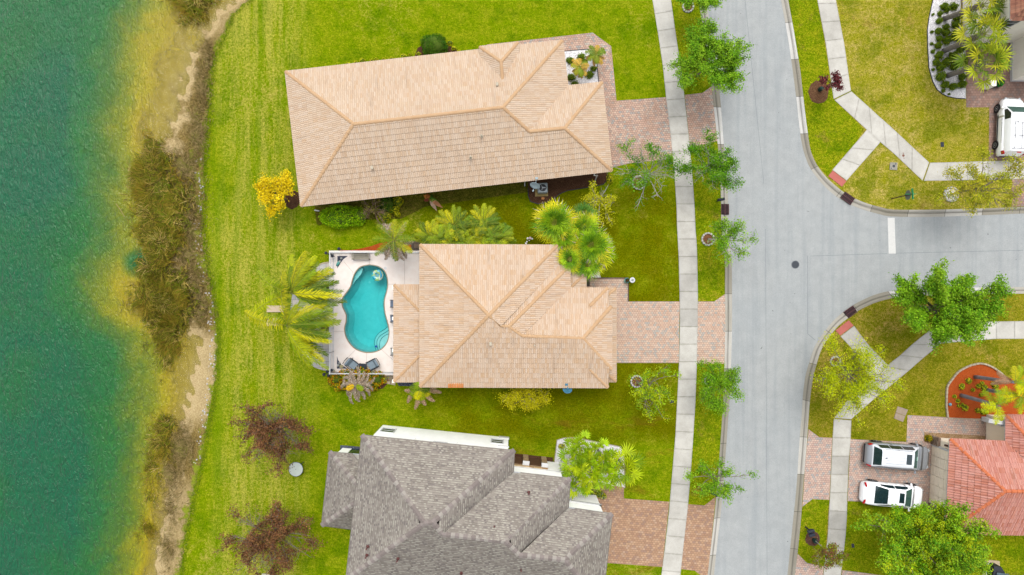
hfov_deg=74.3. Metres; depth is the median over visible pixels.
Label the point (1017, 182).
driveway
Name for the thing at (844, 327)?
tactile pad
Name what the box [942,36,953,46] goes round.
gravel shrub
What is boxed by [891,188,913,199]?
street sign
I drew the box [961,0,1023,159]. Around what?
driveway
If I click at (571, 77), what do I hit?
gravel shrub
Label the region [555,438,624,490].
gravel bed
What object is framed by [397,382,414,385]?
gravel bed
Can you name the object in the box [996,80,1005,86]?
potted fern
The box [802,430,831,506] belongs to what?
driveway
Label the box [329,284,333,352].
pool fence
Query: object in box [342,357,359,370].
lounge chair
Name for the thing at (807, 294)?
road seam
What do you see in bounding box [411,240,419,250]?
path
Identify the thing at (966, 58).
gravel shrub
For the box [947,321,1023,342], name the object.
sidewalk
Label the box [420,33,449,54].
round bush
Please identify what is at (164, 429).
reeds
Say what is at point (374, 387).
croton shrub
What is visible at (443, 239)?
palm
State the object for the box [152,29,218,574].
dry grass
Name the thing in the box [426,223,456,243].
palm
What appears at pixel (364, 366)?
side table
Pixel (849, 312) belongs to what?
storm grate
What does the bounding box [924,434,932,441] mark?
rock strip shrub
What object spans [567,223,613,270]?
fan palm
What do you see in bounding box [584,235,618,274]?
fan palm
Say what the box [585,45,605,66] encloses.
pygmy palm
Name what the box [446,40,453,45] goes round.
shrub
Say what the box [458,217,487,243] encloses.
palm
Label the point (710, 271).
verge
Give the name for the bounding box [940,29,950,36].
gravel shrub
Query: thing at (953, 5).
gravel shrub
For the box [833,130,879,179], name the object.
sidewalk
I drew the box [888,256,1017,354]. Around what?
oak tree
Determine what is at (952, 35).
gravel shrub
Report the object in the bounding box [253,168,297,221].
yellow tree
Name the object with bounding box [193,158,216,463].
shore pebbles
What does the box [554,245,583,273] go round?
fan palm
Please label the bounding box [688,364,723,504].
verge
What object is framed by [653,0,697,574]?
sidewalk
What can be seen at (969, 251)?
road seam
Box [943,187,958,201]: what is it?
stone ring
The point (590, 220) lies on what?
fan palm
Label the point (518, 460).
arched door
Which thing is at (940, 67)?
gravel shrub
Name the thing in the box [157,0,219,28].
reeds
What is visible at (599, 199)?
wispy tree
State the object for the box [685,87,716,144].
driveway
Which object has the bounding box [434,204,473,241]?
palm
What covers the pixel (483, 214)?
palm
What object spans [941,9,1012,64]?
cabbage palm
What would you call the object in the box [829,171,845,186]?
tactile pad
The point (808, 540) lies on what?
mulch bed
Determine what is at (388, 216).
yellow shrub
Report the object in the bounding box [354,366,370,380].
croton shrub
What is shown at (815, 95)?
mulch bed
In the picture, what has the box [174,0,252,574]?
edge grass
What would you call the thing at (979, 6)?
cabbage palm
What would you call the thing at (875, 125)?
sidewalk
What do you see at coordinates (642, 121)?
driveway
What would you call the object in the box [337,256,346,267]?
gravel bed
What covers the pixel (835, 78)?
young tree
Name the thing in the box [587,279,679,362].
driveway
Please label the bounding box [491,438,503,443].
window
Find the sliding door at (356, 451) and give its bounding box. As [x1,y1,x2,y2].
[348,448,359,453]
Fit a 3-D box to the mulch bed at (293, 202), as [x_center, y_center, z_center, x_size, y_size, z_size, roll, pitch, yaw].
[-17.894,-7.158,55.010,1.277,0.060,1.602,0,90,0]
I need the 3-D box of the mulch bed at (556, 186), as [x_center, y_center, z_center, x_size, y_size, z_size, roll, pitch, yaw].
[4.521,-8.410,55.010,6.660,0.060,2.111,-13,90,0]
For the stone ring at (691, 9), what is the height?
0.170 m
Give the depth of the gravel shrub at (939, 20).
54.73 m
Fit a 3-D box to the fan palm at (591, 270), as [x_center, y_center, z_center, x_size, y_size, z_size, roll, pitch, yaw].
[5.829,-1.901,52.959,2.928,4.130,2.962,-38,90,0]
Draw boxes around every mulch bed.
[284,191,299,208]
[314,181,527,225]
[328,375,386,390]
[339,242,410,250]
[415,46,456,55]
[515,454,552,461]
[528,172,606,202]
[805,532,819,545]
[808,81,828,103]
[946,364,1023,418]
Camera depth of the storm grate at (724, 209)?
54.98 m
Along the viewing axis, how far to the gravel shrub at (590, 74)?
54.68 m
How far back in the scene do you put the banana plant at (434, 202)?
54.23 m
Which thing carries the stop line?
on the road
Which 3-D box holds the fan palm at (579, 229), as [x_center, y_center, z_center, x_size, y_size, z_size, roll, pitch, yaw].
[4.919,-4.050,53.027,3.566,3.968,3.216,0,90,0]
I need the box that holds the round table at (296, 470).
[288,461,302,476]
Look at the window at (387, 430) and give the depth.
53.13 m
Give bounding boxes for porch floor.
[559,262,589,285]
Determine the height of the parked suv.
1.889 m
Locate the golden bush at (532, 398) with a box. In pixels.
[495,388,553,414]
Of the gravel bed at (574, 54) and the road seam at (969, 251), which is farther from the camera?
the road seam at (969, 251)
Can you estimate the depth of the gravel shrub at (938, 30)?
54.67 m
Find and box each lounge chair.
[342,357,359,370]
[366,358,379,371]
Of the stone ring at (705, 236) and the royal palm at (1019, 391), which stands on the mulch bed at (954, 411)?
the royal palm at (1019, 391)
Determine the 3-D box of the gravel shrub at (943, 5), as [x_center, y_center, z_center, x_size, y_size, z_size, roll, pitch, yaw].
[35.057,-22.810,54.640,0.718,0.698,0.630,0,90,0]
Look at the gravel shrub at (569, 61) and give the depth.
54.74 m
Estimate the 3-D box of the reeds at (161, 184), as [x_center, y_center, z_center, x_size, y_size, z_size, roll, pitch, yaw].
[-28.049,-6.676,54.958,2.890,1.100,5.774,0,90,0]
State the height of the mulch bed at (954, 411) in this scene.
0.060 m
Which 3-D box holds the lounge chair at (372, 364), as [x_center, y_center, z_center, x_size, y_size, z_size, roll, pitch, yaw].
[-11.133,6.162,54.495,1.068,0.903,0.820,-28,90,0]
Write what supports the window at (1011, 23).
in the cream house at (1013, 12)
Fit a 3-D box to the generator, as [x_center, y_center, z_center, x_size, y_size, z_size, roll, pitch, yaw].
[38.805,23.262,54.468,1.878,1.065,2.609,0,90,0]
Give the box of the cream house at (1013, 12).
[963,0,1023,81]
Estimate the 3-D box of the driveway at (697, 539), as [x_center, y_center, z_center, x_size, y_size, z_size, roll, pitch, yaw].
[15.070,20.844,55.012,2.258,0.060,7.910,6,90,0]
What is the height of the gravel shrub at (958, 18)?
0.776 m
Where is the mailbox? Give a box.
[805,526,815,536]
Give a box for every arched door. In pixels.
[514,456,522,463]
[528,457,541,465]
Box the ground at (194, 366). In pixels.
[142,0,884,574]
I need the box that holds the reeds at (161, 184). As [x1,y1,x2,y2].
[151,173,177,229]
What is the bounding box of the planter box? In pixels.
[982,80,999,88]
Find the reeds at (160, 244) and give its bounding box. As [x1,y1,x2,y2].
[121,124,202,273]
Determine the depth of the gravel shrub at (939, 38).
54.71 m
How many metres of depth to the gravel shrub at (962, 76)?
54.63 m
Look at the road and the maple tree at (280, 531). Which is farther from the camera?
the road
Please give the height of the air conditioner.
0.861 m
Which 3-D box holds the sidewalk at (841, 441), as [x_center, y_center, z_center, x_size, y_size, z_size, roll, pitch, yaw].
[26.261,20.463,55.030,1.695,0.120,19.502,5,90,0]
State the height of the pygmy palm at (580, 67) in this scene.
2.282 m
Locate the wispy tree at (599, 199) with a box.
[580,181,616,227]
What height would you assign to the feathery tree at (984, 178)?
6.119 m
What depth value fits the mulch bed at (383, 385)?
54.98 m
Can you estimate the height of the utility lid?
0.050 m
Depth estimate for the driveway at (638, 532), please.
54.98 m
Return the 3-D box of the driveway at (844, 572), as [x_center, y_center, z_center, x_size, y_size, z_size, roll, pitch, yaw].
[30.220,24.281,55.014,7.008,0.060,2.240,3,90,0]
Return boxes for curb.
[700,8,731,574]
[781,0,1023,216]
[787,287,1023,574]
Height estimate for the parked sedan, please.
1.529 m
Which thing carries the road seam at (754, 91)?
on the road
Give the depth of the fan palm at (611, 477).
51.81 m
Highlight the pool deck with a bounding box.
[329,251,418,374]
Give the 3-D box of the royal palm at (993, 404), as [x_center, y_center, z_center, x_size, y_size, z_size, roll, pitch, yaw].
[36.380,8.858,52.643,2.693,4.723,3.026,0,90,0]
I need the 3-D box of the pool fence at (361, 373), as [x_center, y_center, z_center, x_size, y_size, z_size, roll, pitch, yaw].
[-12.017,6.867,54.362,5.052,1.375,0.085,0,90,0]
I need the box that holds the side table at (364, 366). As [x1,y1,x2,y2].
[359,363,366,369]
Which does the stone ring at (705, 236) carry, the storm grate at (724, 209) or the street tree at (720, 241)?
the street tree at (720, 241)
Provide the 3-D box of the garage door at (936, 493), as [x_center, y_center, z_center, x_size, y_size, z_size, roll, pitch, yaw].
[34.060,15.136,53.860,0.060,2.210,4.604,3,90,0]
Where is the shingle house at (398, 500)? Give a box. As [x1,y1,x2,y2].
[320,425,613,574]
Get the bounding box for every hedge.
[318,204,362,229]
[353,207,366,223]
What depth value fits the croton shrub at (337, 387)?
54.42 m
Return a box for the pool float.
[372,269,382,280]
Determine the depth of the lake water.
55.50 m
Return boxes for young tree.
[809,541,848,569]
[819,69,845,91]
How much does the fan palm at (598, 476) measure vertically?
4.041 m
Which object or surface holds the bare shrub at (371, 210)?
on the mulch bed at (412, 203)
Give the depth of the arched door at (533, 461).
53.79 m
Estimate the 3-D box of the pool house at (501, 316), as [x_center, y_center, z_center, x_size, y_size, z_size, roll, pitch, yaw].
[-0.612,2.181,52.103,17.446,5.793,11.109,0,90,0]
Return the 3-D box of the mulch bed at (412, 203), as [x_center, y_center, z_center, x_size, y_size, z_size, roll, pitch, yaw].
[-7.324,-6.888,55.016,17.551,0.060,2.431,-4,90,0]
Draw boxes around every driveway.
[487,33,672,166]
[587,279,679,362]
[590,486,668,566]
[681,497,715,574]
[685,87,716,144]
[697,294,724,363]
[795,555,823,574]
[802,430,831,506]
[842,570,875,574]
[847,415,985,506]
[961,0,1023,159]
[1011,179,1023,206]
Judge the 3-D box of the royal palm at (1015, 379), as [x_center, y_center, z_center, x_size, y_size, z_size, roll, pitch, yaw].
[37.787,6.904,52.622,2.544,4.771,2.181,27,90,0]
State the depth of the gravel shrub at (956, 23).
54.64 m
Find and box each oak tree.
[850,496,1001,574]
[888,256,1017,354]
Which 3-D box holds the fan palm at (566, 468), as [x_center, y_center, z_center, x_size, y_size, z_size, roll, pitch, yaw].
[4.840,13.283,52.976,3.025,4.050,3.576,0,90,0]
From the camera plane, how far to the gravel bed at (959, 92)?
54.98 m
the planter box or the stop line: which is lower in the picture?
the stop line
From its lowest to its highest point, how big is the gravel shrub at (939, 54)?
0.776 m
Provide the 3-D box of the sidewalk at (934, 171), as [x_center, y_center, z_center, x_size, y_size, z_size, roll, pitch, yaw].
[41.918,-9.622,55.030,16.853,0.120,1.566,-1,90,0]
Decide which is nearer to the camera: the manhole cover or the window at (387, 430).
the window at (387, 430)
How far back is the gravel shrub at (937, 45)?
54.68 m
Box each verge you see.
[671,0,710,94]
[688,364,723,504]
[691,141,724,300]
[789,0,863,175]
[798,499,828,565]
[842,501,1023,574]
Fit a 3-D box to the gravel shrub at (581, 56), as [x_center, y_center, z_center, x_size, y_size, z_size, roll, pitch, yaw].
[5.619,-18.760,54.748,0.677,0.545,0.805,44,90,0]
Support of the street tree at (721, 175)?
on the verge at (710, 271)
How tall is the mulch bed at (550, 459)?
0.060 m
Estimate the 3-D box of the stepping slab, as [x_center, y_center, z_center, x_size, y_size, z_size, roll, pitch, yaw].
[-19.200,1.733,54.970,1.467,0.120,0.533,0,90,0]
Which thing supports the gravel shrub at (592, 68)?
on the gravel bed at (574, 54)
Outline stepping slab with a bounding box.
[267,306,284,311]
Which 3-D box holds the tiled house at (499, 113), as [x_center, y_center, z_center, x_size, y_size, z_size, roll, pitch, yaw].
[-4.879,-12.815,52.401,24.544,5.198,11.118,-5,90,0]
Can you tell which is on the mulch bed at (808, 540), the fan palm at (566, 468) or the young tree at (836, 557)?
the young tree at (836, 557)
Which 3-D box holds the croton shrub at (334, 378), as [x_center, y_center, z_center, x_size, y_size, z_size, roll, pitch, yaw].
[-14.178,7.321,54.450,1.511,1.182,1.324,0,90,0]
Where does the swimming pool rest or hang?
in the pool deck
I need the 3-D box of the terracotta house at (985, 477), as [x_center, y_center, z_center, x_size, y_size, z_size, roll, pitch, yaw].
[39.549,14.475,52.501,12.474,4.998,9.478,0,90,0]
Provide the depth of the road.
55.10 m
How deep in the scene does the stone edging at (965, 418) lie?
54.90 m
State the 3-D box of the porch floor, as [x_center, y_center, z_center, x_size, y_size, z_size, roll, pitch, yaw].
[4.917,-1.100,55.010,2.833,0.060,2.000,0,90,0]
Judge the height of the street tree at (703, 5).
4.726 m
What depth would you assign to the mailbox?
53.87 m
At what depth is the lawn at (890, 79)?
55.00 m
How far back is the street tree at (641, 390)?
51.33 m
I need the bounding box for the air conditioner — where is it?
[535,183,547,196]
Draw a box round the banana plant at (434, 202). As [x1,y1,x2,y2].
[423,193,441,210]
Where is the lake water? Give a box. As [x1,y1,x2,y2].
[0,0,212,574]
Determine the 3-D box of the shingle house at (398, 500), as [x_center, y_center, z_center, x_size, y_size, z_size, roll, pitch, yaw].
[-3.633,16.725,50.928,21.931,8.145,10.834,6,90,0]
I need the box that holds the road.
[707,0,1023,574]
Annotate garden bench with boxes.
[352,253,369,259]
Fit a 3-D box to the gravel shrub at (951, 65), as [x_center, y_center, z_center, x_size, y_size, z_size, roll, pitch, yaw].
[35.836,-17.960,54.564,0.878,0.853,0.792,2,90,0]
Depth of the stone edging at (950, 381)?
54.85 m
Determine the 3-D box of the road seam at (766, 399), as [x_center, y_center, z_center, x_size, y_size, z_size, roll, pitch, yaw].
[20.733,9.333,55.095,0.030,0.001,28.200,0,90,0]
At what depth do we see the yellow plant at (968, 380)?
54.81 m
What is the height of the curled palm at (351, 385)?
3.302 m
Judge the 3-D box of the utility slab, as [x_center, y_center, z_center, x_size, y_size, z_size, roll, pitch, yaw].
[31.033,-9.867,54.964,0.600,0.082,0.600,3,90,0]
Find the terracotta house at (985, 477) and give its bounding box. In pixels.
[927,414,1023,535]
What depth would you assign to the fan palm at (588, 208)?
52.60 m
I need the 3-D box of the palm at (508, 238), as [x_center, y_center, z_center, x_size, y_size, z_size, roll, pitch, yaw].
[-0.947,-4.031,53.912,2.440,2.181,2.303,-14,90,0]
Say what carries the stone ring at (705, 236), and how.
on the verge at (710, 271)
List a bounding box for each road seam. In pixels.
[745,2,763,181]
[765,229,766,476]
[807,256,807,333]
[820,253,886,255]
[916,250,1022,252]
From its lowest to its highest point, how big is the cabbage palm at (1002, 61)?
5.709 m
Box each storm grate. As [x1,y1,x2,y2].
[721,204,728,214]
[840,191,854,204]
[844,306,856,317]
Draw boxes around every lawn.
[180,0,724,574]
[788,0,1023,209]
[797,294,1023,574]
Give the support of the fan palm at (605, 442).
on the gravel bed at (559, 441)
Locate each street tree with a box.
[611,136,692,210]
[627,361,681,423]
[662,15,755,94]
[675,0,726,14]
[679,127,745,195]
[683,457,759,507]
[695,357,745,416]
[704,216,758,266]
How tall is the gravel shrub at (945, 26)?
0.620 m
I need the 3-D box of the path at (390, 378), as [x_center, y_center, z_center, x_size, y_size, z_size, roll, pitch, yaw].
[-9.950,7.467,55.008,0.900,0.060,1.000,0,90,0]
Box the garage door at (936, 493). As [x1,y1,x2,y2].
[929,446,947,506]
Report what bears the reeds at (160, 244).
on the ground at (194, 366)
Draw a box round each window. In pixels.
[379,427,396,432]
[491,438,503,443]
[997,20,1020,26]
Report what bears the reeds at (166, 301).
on the ground at (194, 366)
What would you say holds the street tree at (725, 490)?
on the verge at (707, 436)
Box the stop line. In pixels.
[888,218,895,253]
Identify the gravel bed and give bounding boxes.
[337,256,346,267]
[340,445,359,449]
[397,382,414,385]
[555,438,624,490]
[565,50,597,84]
[924,432,984,443]
[928,0,964,97]
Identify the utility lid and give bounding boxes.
[894,406,907,421]
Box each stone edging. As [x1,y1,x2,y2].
[945,363,1002,417]
[948,418,980,419]
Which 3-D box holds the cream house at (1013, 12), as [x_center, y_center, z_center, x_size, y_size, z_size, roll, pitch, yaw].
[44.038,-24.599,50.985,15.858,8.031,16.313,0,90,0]
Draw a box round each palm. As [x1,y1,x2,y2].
[244,271,341,369]
[250,251,346,319]
[341,366,374,403]
[372,219,415,260]
[404,382,441,408]
[412,219,444,243]
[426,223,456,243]
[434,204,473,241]
[439,222,465,243]
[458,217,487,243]
[465,203,501,238]
[470,217,503,243]
[484,222,516,243]
[529,197,578,247]
[547,223,582,253]
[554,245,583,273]
[557,435,590,477]
[561,464,593,498]
[563,215,586,248]
[563,428,596,467]
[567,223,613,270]
[569,210,599,239]
[569,449,608,489]
[570,58,588,78]
[571,248,606,281]
[573,200,599,217]
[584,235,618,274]
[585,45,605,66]
[586,448,623,491]
[587,437,617,473]
[603,441,646,488]
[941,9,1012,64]
[942,0,1007,32]
[946,39,1014,91]
[959,386,1011,424]
[973,365,1023,395]
[986,384,1023,414]
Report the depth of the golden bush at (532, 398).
53.15 m
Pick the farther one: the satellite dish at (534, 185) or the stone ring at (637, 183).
the stone ring at (637, 183)
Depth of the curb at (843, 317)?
55.08 m
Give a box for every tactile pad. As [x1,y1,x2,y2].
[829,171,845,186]
[835,320,852,334]
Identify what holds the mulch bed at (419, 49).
on the lawn at (266, 46)
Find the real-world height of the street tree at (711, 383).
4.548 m
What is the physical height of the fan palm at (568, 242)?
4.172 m
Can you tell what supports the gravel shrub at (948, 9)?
on the gravel bed at (959, 92)
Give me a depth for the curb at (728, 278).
55.08 m
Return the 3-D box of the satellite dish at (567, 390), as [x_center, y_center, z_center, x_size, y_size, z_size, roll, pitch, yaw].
[4.230,7.683,51.516,0.720,0.654,0.745,0,90,0]
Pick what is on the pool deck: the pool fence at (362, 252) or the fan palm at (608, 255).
the pool fence at (362, 252)
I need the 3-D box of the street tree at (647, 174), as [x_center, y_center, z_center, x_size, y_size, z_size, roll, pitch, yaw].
[10.625,-8.511,52.525,6.227,4.981,5.592,0,90,0]
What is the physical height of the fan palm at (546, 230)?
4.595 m
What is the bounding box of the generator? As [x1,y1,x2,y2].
[984,560,1008,574]
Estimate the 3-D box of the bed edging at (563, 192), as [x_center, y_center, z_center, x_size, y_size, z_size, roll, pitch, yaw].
[4.622,-8.000,54.970,6.757,0.065,1.472,-11,90,0]
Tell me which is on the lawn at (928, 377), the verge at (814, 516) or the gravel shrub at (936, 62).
the verge at (814, 516)
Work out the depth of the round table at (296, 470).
54.28 m
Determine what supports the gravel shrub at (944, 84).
on the gravel bed at (959, 92)
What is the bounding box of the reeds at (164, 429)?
[133,407,180,546]
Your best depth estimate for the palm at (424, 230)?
53.11 m
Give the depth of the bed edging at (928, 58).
54.94 m
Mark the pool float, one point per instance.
(377, 274)
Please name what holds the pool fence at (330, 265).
on the pool deck
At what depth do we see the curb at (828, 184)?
55.08 m
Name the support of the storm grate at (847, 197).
in the curb at (828, 184)
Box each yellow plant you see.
[962,404,968,410]
[965,378,972,383]
[980,385,987,390]
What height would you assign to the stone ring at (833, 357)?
0.170 m
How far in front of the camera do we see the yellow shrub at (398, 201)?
54.60 m
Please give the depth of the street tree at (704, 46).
50.28 m
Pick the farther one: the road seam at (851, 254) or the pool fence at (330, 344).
the road seam at (851, 254)
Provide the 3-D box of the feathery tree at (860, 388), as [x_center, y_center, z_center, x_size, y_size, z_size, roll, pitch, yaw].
[25.635,6.230,51.837,6.855,6.371,7.352,-28,90,0]
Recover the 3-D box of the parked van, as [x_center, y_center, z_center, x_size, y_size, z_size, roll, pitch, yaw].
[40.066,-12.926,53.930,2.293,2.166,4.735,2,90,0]
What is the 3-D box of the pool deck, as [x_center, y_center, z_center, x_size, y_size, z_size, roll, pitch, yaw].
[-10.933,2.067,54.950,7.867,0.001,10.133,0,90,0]
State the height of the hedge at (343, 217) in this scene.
1.499 m
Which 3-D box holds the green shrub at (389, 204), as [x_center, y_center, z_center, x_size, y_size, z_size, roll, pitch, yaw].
[-10.038,-6.677,54.433,1.580,1.231,1.810,34,90,0]
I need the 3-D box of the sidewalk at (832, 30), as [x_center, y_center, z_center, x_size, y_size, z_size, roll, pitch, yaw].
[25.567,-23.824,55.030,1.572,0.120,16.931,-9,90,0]
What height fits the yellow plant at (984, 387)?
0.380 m
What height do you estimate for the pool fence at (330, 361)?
1.375 m
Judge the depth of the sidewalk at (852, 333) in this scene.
54.97 m
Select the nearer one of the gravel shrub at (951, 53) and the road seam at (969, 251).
the gravel shrub at (951, 53)
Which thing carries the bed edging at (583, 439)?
on the gravel bed at (559, 441)
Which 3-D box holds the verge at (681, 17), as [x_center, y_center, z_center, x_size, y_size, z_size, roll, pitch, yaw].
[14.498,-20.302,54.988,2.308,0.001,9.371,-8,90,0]
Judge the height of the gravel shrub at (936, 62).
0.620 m
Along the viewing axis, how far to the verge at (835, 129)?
54.99 m
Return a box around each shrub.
[327,370,343,385]
[330,381,347,391]
[339,368,356,381]
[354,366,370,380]
[360,198,390,230]
[364,381,379,391]
[368,370,388,387]
[377,211,391,220]
[378,197,394,212]
[389,206,399,213]
[393,196,403,207]
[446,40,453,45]
[566,57,573,64]
[567,73,575,81]
[576,52,586,59]
[585,70,593,78]
[590,66,597,71]
[594,490,603,497]
[606,174,613,183]
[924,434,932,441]
[932,58,940,65]
[933,42,942,49]
[934,17,942,23]
[934,51,943,58]
[935,27,943,34]
[935,71,946,80]
[936,35,942,41]
[936,62,946,72]
[939,2,948,9]
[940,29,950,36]
[940,80,949,89]
[941,56,953,68]
[942,23,949,29]
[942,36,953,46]
[943,5,951,13]
[948,51,957,59]
[948,61,960,70]
[949,29,961,41]
[949,82,960,90]
[950,2,958,10]
[950,20,960,28]
[952,16,962,21]
[956,46,966,53]
[957,73,967,80]
[957,80,967,88]
[959,56,968,66]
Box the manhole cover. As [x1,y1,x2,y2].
[791,261,798,268]
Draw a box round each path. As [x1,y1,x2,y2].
[384,375,394,384]
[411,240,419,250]
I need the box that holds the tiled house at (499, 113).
[284,39,612,206]
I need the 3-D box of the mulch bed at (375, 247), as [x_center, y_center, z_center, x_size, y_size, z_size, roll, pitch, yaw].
[-11.133,-3.333,55.010,6.000,0.060,0.867,0,90,0]
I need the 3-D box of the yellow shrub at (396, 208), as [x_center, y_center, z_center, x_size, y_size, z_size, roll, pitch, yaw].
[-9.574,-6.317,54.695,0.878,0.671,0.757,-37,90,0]
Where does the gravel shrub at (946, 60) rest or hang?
on the gravel bed at (959, 92)
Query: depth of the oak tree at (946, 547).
49.20 m
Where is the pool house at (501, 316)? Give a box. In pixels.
[392,243,616,388]
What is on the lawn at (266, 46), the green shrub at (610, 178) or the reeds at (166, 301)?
the green shrub at (610, 178)
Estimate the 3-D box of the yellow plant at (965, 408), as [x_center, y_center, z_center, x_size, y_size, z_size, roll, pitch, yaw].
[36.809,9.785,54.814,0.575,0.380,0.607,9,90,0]
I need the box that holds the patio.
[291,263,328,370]
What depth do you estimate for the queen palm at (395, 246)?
50.91 m
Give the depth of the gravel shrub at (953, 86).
54.59 m
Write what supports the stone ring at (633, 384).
on the lawn at (266, 46)
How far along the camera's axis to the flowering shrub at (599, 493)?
54.61 m
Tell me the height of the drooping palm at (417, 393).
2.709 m
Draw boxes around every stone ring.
[630,375,642,387]
[632,175,644,189]
[682,3,693,12]
[701,232,714,245]
[830,356,840,365]
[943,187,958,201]
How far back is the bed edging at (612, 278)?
54.95 m
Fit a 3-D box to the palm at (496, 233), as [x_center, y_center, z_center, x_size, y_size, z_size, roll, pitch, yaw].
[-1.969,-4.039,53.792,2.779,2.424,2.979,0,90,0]
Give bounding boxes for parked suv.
[862,440,929,473]
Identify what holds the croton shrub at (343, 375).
on the mulch bed at (383, 385)
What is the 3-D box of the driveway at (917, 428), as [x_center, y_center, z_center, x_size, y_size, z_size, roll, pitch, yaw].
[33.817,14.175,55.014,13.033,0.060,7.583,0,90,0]
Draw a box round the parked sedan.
[859,479,923,511]
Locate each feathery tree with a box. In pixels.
[810,329,907,432]
[931,144,1023,217]
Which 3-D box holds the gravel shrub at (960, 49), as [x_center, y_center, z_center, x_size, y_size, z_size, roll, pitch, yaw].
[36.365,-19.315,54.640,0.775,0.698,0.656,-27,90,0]
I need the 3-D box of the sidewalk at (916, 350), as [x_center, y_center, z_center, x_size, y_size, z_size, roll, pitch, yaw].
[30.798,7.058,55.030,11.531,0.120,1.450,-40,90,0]
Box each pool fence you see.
[329,252,418,252]
[329,253,333,281]
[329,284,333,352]
[329,351,333,372]
[329,372,392,373]
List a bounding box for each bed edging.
[528,172,607,203]
[554,437,624,472]
[564,49,598,81]
[591,277,628,300]
[927,0,964,98]
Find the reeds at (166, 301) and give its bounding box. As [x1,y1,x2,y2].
[118,250,205,387]
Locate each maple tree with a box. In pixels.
[212,493,327,574]
[228,397,316,477]
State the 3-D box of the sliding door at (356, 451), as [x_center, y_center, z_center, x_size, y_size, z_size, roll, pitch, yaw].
[-12.178,13.153,53.800,1.600,2.100,0.060,5,90,0]
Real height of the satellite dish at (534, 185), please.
0.711 m
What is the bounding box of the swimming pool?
[341,264,389,352]
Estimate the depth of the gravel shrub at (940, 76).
54.57 m
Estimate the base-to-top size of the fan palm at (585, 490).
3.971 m
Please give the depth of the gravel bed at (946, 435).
54.98 m
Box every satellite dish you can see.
[530,177,539,191]
[563,384,571,392]
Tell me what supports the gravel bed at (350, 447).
on the lawn at (266, 46)
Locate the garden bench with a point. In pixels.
(360, 257)
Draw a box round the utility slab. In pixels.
[890,162,897,169]
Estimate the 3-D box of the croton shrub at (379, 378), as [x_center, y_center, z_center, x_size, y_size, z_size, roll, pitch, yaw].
[-10.896,7.363,54.327,1.819,1.404,1.424,0,90,0]
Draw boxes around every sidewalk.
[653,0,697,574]
[817,0,850,97]
[823,419,850,574]
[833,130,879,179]
[835,92,928,179]
[835,330,940,418]
[841,326,886,377]
[924,160,1023,180]
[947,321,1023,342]
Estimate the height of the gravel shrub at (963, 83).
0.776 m
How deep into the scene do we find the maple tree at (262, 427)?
51.04 m
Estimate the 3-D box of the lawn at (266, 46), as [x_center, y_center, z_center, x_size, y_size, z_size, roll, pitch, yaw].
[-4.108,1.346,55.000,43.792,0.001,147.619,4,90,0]
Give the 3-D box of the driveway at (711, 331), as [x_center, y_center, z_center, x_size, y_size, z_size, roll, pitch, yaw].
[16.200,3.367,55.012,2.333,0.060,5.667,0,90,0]
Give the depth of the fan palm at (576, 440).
51.91 m
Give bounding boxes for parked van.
[992,97,1023,156]
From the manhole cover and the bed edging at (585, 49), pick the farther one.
the manhole cover
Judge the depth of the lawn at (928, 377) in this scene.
55.00 m
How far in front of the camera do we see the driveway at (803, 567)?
54.98 m
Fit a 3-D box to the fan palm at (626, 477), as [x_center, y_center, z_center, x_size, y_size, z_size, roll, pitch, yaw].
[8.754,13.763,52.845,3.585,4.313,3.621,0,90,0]

